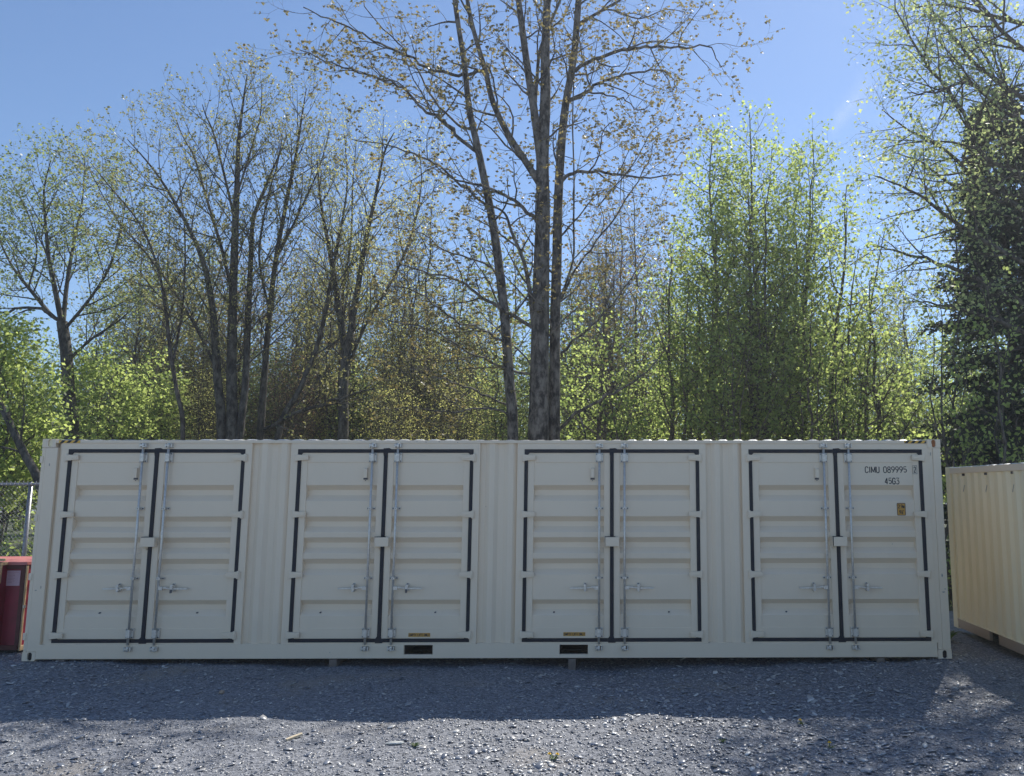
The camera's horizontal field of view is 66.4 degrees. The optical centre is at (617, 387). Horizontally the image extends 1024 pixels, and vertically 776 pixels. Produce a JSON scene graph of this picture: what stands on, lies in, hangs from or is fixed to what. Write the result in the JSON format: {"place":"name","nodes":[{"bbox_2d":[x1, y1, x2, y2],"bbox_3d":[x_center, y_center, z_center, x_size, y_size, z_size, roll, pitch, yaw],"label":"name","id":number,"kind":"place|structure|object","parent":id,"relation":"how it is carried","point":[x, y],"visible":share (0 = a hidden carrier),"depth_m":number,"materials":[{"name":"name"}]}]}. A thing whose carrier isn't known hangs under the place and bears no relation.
{"place":"outdoors","nodes":[
{"label":"outdoors","id":0,"kind":"place"},
{"bbox_2d":[0,354,66,493],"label":"leaning tree","id":1,"kind":"object","parent":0,"point":[22,450],"visible":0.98,"depth_m":17.33,"materials":[{"name":"green plant"}]},
{"bbox_2d":[0,512,952,610],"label":"woodland floor","id":2,"kind":"structure","parent":0,"point":[31,531],"depth_m":35.81,"materials":[{"name":"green plant"}]},
{"bbox_2d":[0,316,58,543],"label":"background tree","id":3,"kind":"object","parent":2,"relation":"on","point":[26,415],"visible":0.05,"depth_m":32.55,"materials":[{"name":"green plant"}]},
{"bbox_2d":[1,348,61,530],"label":"background tree","id":4,"kind":"object","parent":2,"relation":"on","point":[19,515],"visible":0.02,"depth_m":43.70,"materials":[{"name":"green plant"}]},
{"bbox_2d":[0,309,78,536],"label":"green tree","id":5,"kind":"object","parent":2,"relation":"on","point":[35,428],"visible":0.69,"depth_m":18.71,"materials":[{"name":"green plant"}]},
{"bbox_2d":[16,338,106,499],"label":"background tree","id":6,"kind":"object","parent":2,"relation":"on","point":[55,354],"visible":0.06,"depth_m":30.32,"materials":[{"name":"green plant"}]},
{"bbox_2d":[21,342,139,511],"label":"background tree","id":7,"kind":"object","parent":2,"relation":"on","point":[87,404],"visible":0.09,"depth_m":26.31,"materials":[{"name":"green plant"}]},
{"bbox_2d":[0,117,189,439],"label":"leafy tree","id":8,"kind":"object","parent":2,"relation":"on","point":[64,337],"visible":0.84,"depth_m":22.74,"materials":[{"name":"green plant"}]},
{"bbox_2d":[52,330,158,439],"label":"green tree","id":9,"kind":"object","parent":2,"relation":"on","point":[124,433],"visible":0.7,"depth_m":23.09,"materials":[{"name":"green plant"}]},
{"bbox_2d":[70,270,162,432],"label":"background tree","id":10,"kind":"object","parent":2,"relation":"on","point":[109,321],"visible":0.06,"depth_m":32.52,"materials":[{"name":"green plant"}]},
{"bbox_2d":[42,229,212,439],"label":"background tree","id":11,"kind":"object","parent":2,"relation":"on","point":[135,355],"visible":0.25,"depth_m":27.64,"materials":[{"name":"green plant"}]},
{"bbox_2d":[86,314,185,439],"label":"background tree","id":12,"kind":"object","parent":2,"relation":"on","point":[140,356],"visible":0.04,"depth_m":30.31,"materials":[{"name":"green plant"}]},
{"bbox_2d":[96,372,177,439],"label":"background tree","id":13,"kind":"object","parent":2,"relation":"on","point":[161,410],"visible":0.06,"depth_m":24.95,"materials":[{"name":"green plant"}]},
{"bbox_2d":[47,107,248,439],"bbox_3d":[-12.378,-1.191,20.049,4.652,12.623,3.227,5,-9,-35],"label":"bare tree","id":14,"kind":"object","parent":2,"relation":"on","point":[166,310],"visible":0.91,"depth_m":20.19,"materials":[{"name":"brown plant"}]},
{"bbox_2d":[87,248,215,439],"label":"background tree","id":15,"kind":"object","parent":2,"relation":"on","point":[148,347],"visible":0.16,"depth_m":29.54,"materials":[{"name":"green plant"}]},
{"bbox_2d":[109,346,201,439],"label":"green tree","id":16,"kind":"object","parent":2,"relation":"on","point":[169,402],"visible":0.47,"depth_m":25.19,"materials":[{"name":"green plant"}]},
{"bbox_2d":[92,204,250,429],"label":"background tree","id":17,"kind":"object","parent":2,"relation":"on","point":[178,303],"visible":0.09,"depth_m":31.80,"materials":[{"name":"green plant"}]},
{"bbox_2d":[48,42,329,439],"bbox_3d":[-12.122,-2.367,20.910,7.847,15.180,4.644,0,-7,-1],"label":"bare tree","id":18,"kind":"object","parent":2,"relation":"on","point":[230,420],"visible":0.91,"depth_m":20.96,"materials":[{"name":"brown plant"}]},
{"bbox_2d":[143,238,253,416],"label":"background tree","id":19,"kind":"object","parent":2,"relation":"on","point":[185,327],"visible":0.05,"depth_m":34.70,"materials":[{"name":"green plant"}]},
{"bbox_2d":[166,363,240,439],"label":"background tree","id":20,"kind":"object","parent":2,"relation":"on","point":[204,421],"visible":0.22,"depth_m":23.63,"materials":[{"name":"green plant"}]},
{"bbox_2d":[158,311,256,439],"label":"background tree","id":21,"kind":"object","parent":2,"relation":"on","point":[203,375],"visible":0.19,"depth_m":28.43,"materials":[{"name":"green plant"}]},
{"bbox_2d":[174,330,255,436],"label":"background tree","id":22,"kind":"object","parent":2,"relation":"on","point":[210,383],"visible":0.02,"depth_m":31.09,"materials":[{"name":"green plant"}]},
{"bbox_2d":[196,302,274,438],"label":"background tree","id":23,"kind":"object","parent":2,"relation":"on","point":[254,362],"visible":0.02,"depth_m":39.77,"materials":[{"name":"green plant"}]},
{"bbox_2d":[176,225,298,439],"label":"background tree","id":24,"kind":"object","parent":2,"relation":"on","point":[240,354],"visible":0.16,"depth_m":30.21,"materials":[{"name":"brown plant"}]},
{"bbox_2d":[237,341,313,439],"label":"background tree","id":25,"kind":"object","parent":2,"relation":"on","point":[256,392],"visible":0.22,"depth_m":27.98,"materials":[{"name":"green plant"}]},
{"bbox_2d":[244,341,323,439],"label":"background tree","id":26,"kind":"object","parent":2,"relation":"on","point":[295,417],"visible":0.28,"depth_m":26.38,"materials":[{"name":"green plant"}]},
{"bbox_2d":[240,331,332,438],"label":"background tree","id":27,"kind":"object","parent":2,"relation":"on","point":[282,385],"visible":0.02,"depth_m":32.33,"materials":[{"name":"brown plant"}]},
{"bbox_2d":[238,253,359,439],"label":"background tree","id":28,"kind":"object","parent":2,"relation":"on","point":[296,355],"visible":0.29,"depth_m":30.15,"materials":[{"name":"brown plant"}]},
{"bbox_2d":[239,206,373,438],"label":"background tree","id":29,"kind":"object","parent":2,"relation":"on","point":[301,322],"visible":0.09,"depth_m":32.34,"materials":[{"name":"green plant"}]},
{"bbox_2d":[207,50,422,439],"bbox_3d":[-8.441,-2.478,21.329,5.863,15.509,4.445,-7,-10,42],"label":"bare tree","id":30,"kind":"object","parent":2,"relation":"on","point":[279,423],"visible":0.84,"depth_m":21.79,"materials":[{"name":"brown plant"}]},
{"bbox_2d":[289,272,397,438],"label":"background tree","id":31,"kind":"object","parent":2,"relation":"on","point":[355,343],"visible":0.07,"depth_m":35.92,"materials":[{"name":"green plant"}]},
{"bbox_2d":[313,361,389,439],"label":"background tree","id":32,"kind":"object","parent":2,"relation":"on","point":[350,423],"visible":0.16,"depth_m":28.23,"materials":[{"name":"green plant"}]},
{"bbox_2d":[274,197,430,439],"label":"background tree","id":33,"kind":"object","parent":2,"relation":"on","point":[327,411],"visible":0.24,"depth_m":28.78,"materials":[{"name":"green plant"}]},
{"bbox_2d":[264,101,465,439],"bbox_3d":[-7.507,-1.989,22.653,5.433,14.880,4.180,-1,-8,9],"label":"bare tree","id":34,"kind":"object","parent":2,"relation":"on","point":[343,421],"visible":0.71,"depth_m":22.39,"materials":[{"name":"brown plant"}]},
{"bbox_2d":[353,370,428,439],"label":"background tree","id":35,"kind":"object","parent":2,"relation":"on","point":[387,426],"visible":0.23,"depth_m":23.50,"materials":[{"name":"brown plant"}]},
{"bbox_2d":[325,238,460,439],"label":"background tree","id":36,"kind":"object","parent":2,"relation":"on","point":[396,324],"visible":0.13,"depth_m":32.43,"materials":[{"name":"green plant"}]},
{"bbox_2d":[228,0,567,439],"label":"maple tree","id":37,"kind":"object","parent":2,"relation":"on","point":[511,413],"visible":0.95,"depth_m":18.39,"materials":[{"name":"brown plant"}]},
{"bbox_2d":[370,341,441,438],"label":"background tree","id":38,"kind":"object","parent":2,"relation":"on","point":[397,392],"visible":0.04,"depth_m":30.39,"materials":[{"name":"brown plant"}]},
{"bbox_2d":[349,307,465,439],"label":"background tree","id":39,"kind":"object","parent":2,"relation":"on","point":[421,398],"visible":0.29,"depth_m":27.52,"materials":[{"name":"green plant"}]},
{"bbox_2d":[353,159,501,439],"bbox_3d":[-6.946,-1.248,28.568,6.162,15.058,5.323,4,-9,-29],"label":"background tree","id":40,"kind":"object","parent":2,"relation":"on","point":[412,379],"visible":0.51,"depth_m":28.13,"materials":[{"name":"green plant"}]},
{"bbox_2d":[253,0,615,439],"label":"maple tree","id":41,"kind":"object","parent":2,"relation":"on","point":[538,415],"visible":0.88,"depth_m":18.66,"materials":[{"name":"brown plant"}]},
{"bbox_2d":[376,269,497,437],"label":"background tree","id":42,"kind":"object","parent":2,"relation":"on","point":[457,307],"visible":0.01,"depth_m":36.96,"materials":[{"name":"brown plant"}]},
{"bbox_2d":[404,331,477,439],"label":"background tree","id":43,"kind":"object","parent":2,"relation":"on","point":[444,387],"visible":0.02,"depth_m":30.53,"materials":[{"name":"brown plant"}]},
{"bbox_2d":[418,367,500,439],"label":"background tree","id":44,"kind":"object","parent":2,"relation":"on","point":[465,436],"visible":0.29,"depth_m":22.84,"materials":[{"name":"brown plant"}]},
{"bbox_2d":[0,424,946,516],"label":"wood","id":45,"kind":"object","parent":2,"relation":"on","point":[944,501],"depth_m":63.59,"materials":[{"name":"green plant"}]},
{"bbox_2d":[442,327,505,439],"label":"background tree","id":46,"kind":"object","parent":2,"relation":"on","point":[479,381],"visible":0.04,"depth_m":32.59,"materials":[{"name":"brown plant"}]},
{"bbox_2d":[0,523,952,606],"bbox_3d":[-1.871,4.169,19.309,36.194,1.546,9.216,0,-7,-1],"label":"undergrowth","id":47,"kind":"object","parent":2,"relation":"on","point":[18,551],"visible":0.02,"depth_m":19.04,"materials":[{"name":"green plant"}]},
{"bbox_2d":[432,305,528,439],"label":"background tree","id":48,"kind":"object","parent":2,"relation":"on","point":[479,361],"visible":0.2,"depth_m":29.42,"materials":[{"name":"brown plant"}]},
{"bbox_2d":[459,346,529,439],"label":"background tree","id":49,"kind":"object","parent":2,"relation":"on","point":[497,424],"visible":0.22,"depth_m":26.45,"materials":[{"name":"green plant"}]},
{"bbox_2d":[444,228,569,439],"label":"background tree","id":50,"kind":"object","parent":2,"relation":"on","point":[523,363],"visible":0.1,"depth_m":34.87,"materials":[{"name":"green plant"}]},
{"bbox_2d":[495,340,530,439],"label":"background tree","id":51,"kind":"object","parent":2,"relation":"on","point":[521,384],"visible":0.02,"depth_m":36.50,"materials":[{"name":"green plant"}]},
{"bbox_2d":[525,331,615,439],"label":"background tree","id":52,"kind":"object","parent":2,"relation":"on","point":[574,427],"visible":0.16,"depth_m":22.86,"materials":[{"name":"green plant"}]},
{"bbox_2d":[518,255,628,439],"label":"background tree","id":53,"kind":"object","parent":2,"relation":"on","point":[564,303],"visible":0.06,"depth_m":32.45,"materials":[{"name":"green plant"}]},
{"bbox_2d":[526,210,654,439],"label":"background tree","id":54,"kind":"object","parent":2,"relation":"on","point":[608,315],"visible":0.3,"depth_m":28.98,"materials":[{"name":"green plant"}]},
{"bbox_2d":[560,281,654,439],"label":"green tree","id":55,"kind":"object","parent":2,"relation":"on","point":[601,413],"visible":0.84,"depth_m":20.47,"materials":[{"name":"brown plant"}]},
{"bbox_2d":[560,187,691,439],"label":"background tree","id":56,"kind":"object","parent":2,"relation":"on","point":[627,277],"visible":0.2,"depth_m":32.61,"materials":[{"name":"green plant"}]},
{"bbox_2d":[568,175,705,439],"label":"background tree","id":57,"kind":"object","parent":2,"relation":"on","point":[637,291],"visible":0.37,"depth_m":30.02,"materials":[{"name":"green plant"}]},
{"bbox_2d":[499,0,784,439],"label":"maple tree","id":58,"kind":"object","parent":2,"relation":"on","point":[555,354],"visible":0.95,"depth_m":19.45,"materials":[{"name":"brown plant"}]},
{"bbox_2d":[606,332,687,439],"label":"background tree","id":59,"kind":"object","parent":2,"relation":"on","point":[639,434],"visible":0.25,"depth_m":24.55,"materials":[{"name":"green plant"}]},
{"bbox_2d":[614,270,695,437],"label":"background tree","id":60,"kind":"object","parent":2,"relation":"on","point":[652,271],"visible":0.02,"depth_m":35.96,"materials":[{"name":"green plant"}]},
{"bbox_2d":[627,227,723,439],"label":"green tree","id":61,"kind":"object","parent":2,"relation":"on","point":[671,414],"visible":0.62,"depth_m":22.33,"materials":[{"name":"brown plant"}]},
{"bbox_2d":[645,268,738,439],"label":"background tree","id":62,"kind":"object","parent":2,"relation":"on","point":[676,411],"visible":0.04,"depth_m":30.47,"materials":[{"name":"green plant"}]},
{"bbox_2d":[653,116,772,439],"bbox_3d":[2.874,-1.479,22.960,3.688,13.969,3.580,0,-7,-1],"label":"green tree","id":63,"kind":"object","parent":2,"relation":"on","point":[704,251],"visible":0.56,"depth_m":22.88,"materials":[{"name":"green plant"}]},
{"bbox_2d":[663,279,806,439],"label":"green tree","id":64,"kind":"object","parent":2,"relation":"on","point":[733,432],"visible":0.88,"depth_m":20.07,"materials":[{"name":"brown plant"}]},
{"bbox_2d":[694,243,775,439],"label":"background tree","id":65,"kind":"object","parent":2,"relation":"on","point":[727,320],"depth_m":35.22,"materials":[{"name":"green plant"}]},
{"bbox_2d":[687,96,829,439],"bbox_3d":[4.124,-1.720,22.457,4.584,14.323,4.469,0,-7,-1],"label":"green tree","id":66,"kind":"object","parent":2,"relation":"on","point":[753,276],"visible":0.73,"depth_m":21.93,"materials":[{"name":"green plant"}]},
{"bbox_2d":[721,285,842,439],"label":"background tree","id":67,"kind":"object","parent":2,"relation":"on","point":[782,386],"visible":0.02,"depth_m":29.69,"materials":[{"name":"green plant"}]},
{"bbox_2d":[741,108,869,440],"bbox_3d":[5.423,-1.492,23.299,4.067,14.099,3.852,0,-7,-1],"label":"green tree","id":68,"kind":"object","parent":2,"relation":"on","point":[812,212],"visible":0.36,"depth_m":22.95,"materials":[{"name":"green plant"}]},
{"bbox_2d":[745,284,882,440],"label":"green tree","id":69,"kind":"object","parent":2,"relation":"on","point":[830,359],"visible":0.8,"depth_m":19.68,"materials":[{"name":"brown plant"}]},
{"bbox_2d":[787,167,911,440],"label":"green tree","id":70,"kind":"object","parent":2,"relation":"on","point":[851,327],"visible":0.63,"depth_m":21.89,"materials":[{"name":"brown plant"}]},
{"bbox_2d":[810,271,928,439],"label":"background tree","id":71,"kind":"object","parent":2,"relation":"on","point":[859,294],"visible":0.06,"depth_m":31.96,"materials":[{"name":"green plant"}]},
{"bbox_2d":[829,267,932,440],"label":"green tree","id":72,"kind":"object","parent":2,"relation":"on","point":[878,408],"visible":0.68,"depth_m":21.25,"materials":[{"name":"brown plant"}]},
{"bbox_2d":[841,254,956,440],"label":"background tree","id":73,"kind":"object","parent":2,"relation":"on","point":[906,345],"visible":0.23,"depth_m":27.89,"materials":[{"name":"green plant"}]},
{"bbox_2d":[869,338,930,439],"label":"background tree","id":74,"kind":"object","parent":2,"relation":"on","point":[896,373],"visible":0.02,"depth_m":42.64,"materials":[{"name":"green plant"}]},
{"bbox_2d":[856,308,956,456],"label":"background tree","id":75,"kind":"object","parent":2,"relation":"on","point":[915,327],"visible":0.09,"depth_m":28.79,"materials":[{"name":"green plant"}]},
{"bbox_2d":[869,336,957,502],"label":"background tree","id":76,"kind":"object","parent":2,"relation":"on","point":[914,382],"visible":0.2,"depth_m":24.62,"materials":[{"name":"green plant"}]},
{"bbox_2d":[818,0,1023,390],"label":"drooping tree","id":77,"kind":"object","parent":2,"relation":"on","point":[1002,82],"visible":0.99,"depth_m":18.21,"materials":[{"name":"green plant"}]},
{"bbox_2d":[914,297,992,603],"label":"sapling","id":78,"kind":"object","parent":2,"relation":"on","point":[946,463],"visible":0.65,"depth_m":16.04,"materials":[{"name":"green plant"}]},
{"bbox_2d":[919,330,994,428],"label":"background tree","id":79,"kind":"object","parent":2,"relation":"on","point":[947,371],"visible":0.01,"depth_m":45.22,"materials":[{"name":"green plant"}]},
{"bbox_2d":[939,369,988,503],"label":"background tree","id":80,"kind":"object","parent":2,"relation":"on","point":[957,408],"visible":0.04,"depth_m":25.86,"materials":[{"name":"green plant"}]},
{"bbox_2d":[924,316,1006,447],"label":"background tree","id":81,"kind":"object","parent":2,"relation":"on","point":[978,372],"visible":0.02,"depth_m":34.99,"materials":[{"name":"green plant"}]},
{"bbox_2d":[910,83,1023,559],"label":"spruce tree","id":82,"kind":"object","parent":2,"relation":"on","point":[1003,241],"visible":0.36,"depth_m":21.75,"materials":[{"name":"green plant"}]},
{"bbox_2d":[930,256,1007,490],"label":"sapling","id":83,"kind":"object","parent":2,"relation":"on","point":[962,450],"visible":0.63,"depth_m":16.91,"materials":[{"name":"green plant"}]},
{"bbox_2d":[952,263,1023,466],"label":"sapling","id":84,"kind":"object","parent":2,"relation":"on","point":[995,340],"visible":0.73,"depth_m":15.87,"materials":[{"name":"green plant"}]},
{"bbox_2d":[978,311,1023,463],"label":"sapling","id":85,"kind":"object","parent":2,"relation":"on","point":[1002,410],"visible":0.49,"depth_m":17.34,"materials":[{"name":"green plant"}]},
{"bbox_2d":[0,504,1023,775],"bbox_3d":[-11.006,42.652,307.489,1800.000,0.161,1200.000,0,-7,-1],"label":"ground","id":86,"kind":"structure","parent":0,"point":[368,670],"depth_m":8.06,"materials":[{"name":"gravel"}]},
{"bbox_2d":[0,558,7,641],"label":"wooden crate","id":87,"kind":"object","parent":86,"relation":"on","point":[3,571],"visible":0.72,"depth_m":11.13,"materials":[{"name":"brown wood"}]},
{"bbox_2d":[0,556,31,650],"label":"red crate","id":88,"kind":"object","parent":86,"relation":"on","point":[16,601],"visible":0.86,"depth_m":11.18,"materials":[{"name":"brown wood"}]},
{"bbox_2d":[0,481,38,555],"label":"chain link fence","id":89,"kind":"object","parent":86,"relation":"on","point":[29,501],"visible":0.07,"depth_m":13.23,"materials":[{"name":"metal"}]},
{"bbox_2d":[329,659,347,666],"bbox_3d":[-3.733,3.667,10.341,0.098,0.160,0.480,0,-7,-1],"label":"timber block","id":90,"kind":"object","parent":86,"relation":"on","point":[334,662],"depth_m":10.11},
{"bbox_2d":[386,741,404,744],"bbox_3d":[-2.043,3.257,7.088,0.172,0.020,0.072,1,-8,-6],"label":"stone","id":91,"kind":"object","parent":86,"relation":"on","point":[394,742],"visible":1,"depth_m":7.07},
{"bbox_2d":[21,439,951,660],"bbox_3d":[-1.697,2.285,11.492,12.204,2.900,2.508,0,-7,-1],"label":"shipping container","id":92,"kind":"object","parent":86,"relation":"on","point":[261,549],"visible":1,"depth_m":10.35,"materials":[{"name":"metal"}]},
{"bbox_2d":[48,443,162,651],"bbox_3d":[-6.775,2.098,10.282,1.353,2.718,0.171,0,-7,-1],"label":"door","id":93,"kind":"structure","parent":92,"relation":"in","point":[107,541],"depth_m":10.31,"materials":[{"name":"beige paint"}]},
{"bbox_2d":[145,443,247,651],"bbox_3d":[-5.606,2.100,10.301,1.198,2.718,0.159,0,-7,-1],"label":"door","id":94,"kind":"structure","parent":92,"relation":"in","point":[194,573],"depth_m":10.33,"materials":[{"name":"beige paint"}]},
{"bbox_2d":[285,443,391,650],"bbox_3d":[-3.689,2.102,10.315,1.353,2.718,0.171,0,-7,-1],"label":"door","id":95,"kind":"structure","parent":92,"relation":"in","point":[336,575],"depth_m":10.34,"materials":[{"name":"beige paint"}]},
{"bbox_2d":[381,443,475,650],"bbox_3d":[-2.521,2.104,10.334,1.198,2.718,0.159,0,-7,-1],"label":"door","id":96,"kind":"structure","parent":92,"relation":"in","point":[427,573],"depth_m":10.36,"materials":[{"name":"beige paint"}]},
{"bbox_2d":[519,443,621,650],"bbox_3d":[-0.623,2.105,10.348,1.353,2.718,0.171,0,-7,-1],"label":"door","id":97,"kind":"structure","parent":92,"relation":"in","point":[567,574],"depth_m":10.38,"materials":[{"name":"beige paint"}]},
{"bbox_2d":[614,443,703,650],"bbox_3d":[0.545,2.108,10.370,1.198,2.718,0.153,0,-7,-1],"label":"door","id":98,"kind":"structure","parent":92,"relation":"in","point":[658,573],"depth_m":10.39,"materials":[{"name":"beige paint"}]},
{"bbox_2d":[746,443,848,649],"bbox_3d":[2.426,2.109,10.381,1.353,2.718,0.171,0,-7,-1],"label":"door","id":99,"kind":"structure","parent":92,"relation":"in","point":[795,574],"depth_m":10.41,"materials":[{"name":"beige paint"}]},
{"bbox_2d":[837,443,933,649],"bbox_3d":[3.594,2.112,10.402,1.198,2.718,0.153,0,-7,-1],"label":"door","id":100,"kind":"structure","parent":92,"relation":"in","point":[885,573],"depth_m":10.42,"materials":[{"name":"beige paint"}]},
{"bbox_2d":[568,651,576,669],"bbox_3d":[-0.602,3.671,10.375,0.098,0.160,0.480,0,-7,-1],"label":"timber block","id":101,"kind":"object","parent":86,"relation":"on","point":[572,663],"depth_m":10.14,"materials":[{"name":"wood"}]},
{"bbox_2d":[867,657,884,662],"bbox_3d":[3.473,3.676,10.418,0.098,0.160,0.480,0,-7,-1],"label":"timber block","id":102,"kind":"object","parent":86,"relation":"on","point":[878,659],"depth_m":10.19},
{"bbox_2d":[945,462,1023,654],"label":"shipping container","id":103,"kind":"object","parent":86,"relation":"on","point":[985,505],"visible":1,"depth_m":11.43,"materials":[{"name":"metal"}]},
{"bbox_2d":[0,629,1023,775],"bbox_3d":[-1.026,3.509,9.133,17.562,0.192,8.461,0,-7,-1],"label":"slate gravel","id":104,"kind":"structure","parent":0,"point":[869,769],"depth_m":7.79,"materials":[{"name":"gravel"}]},
{"bbox_2d":[286,732,302,740],"bbox_3d":[-3.021,3.258,7.210,0.038,0.020,0.174,-1,-3,32],"label":"wood scrap","id":105,"kind":"object","parent":104,"relation":"on","point":[294,736],"visible":1,"depth_m":7.20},
{"bbox_2d":[0,0,1023,487],"label":"sky","id":106,"kind":"structure","parent":0,"point":[59,59],"materials":[{"name":"blue"}]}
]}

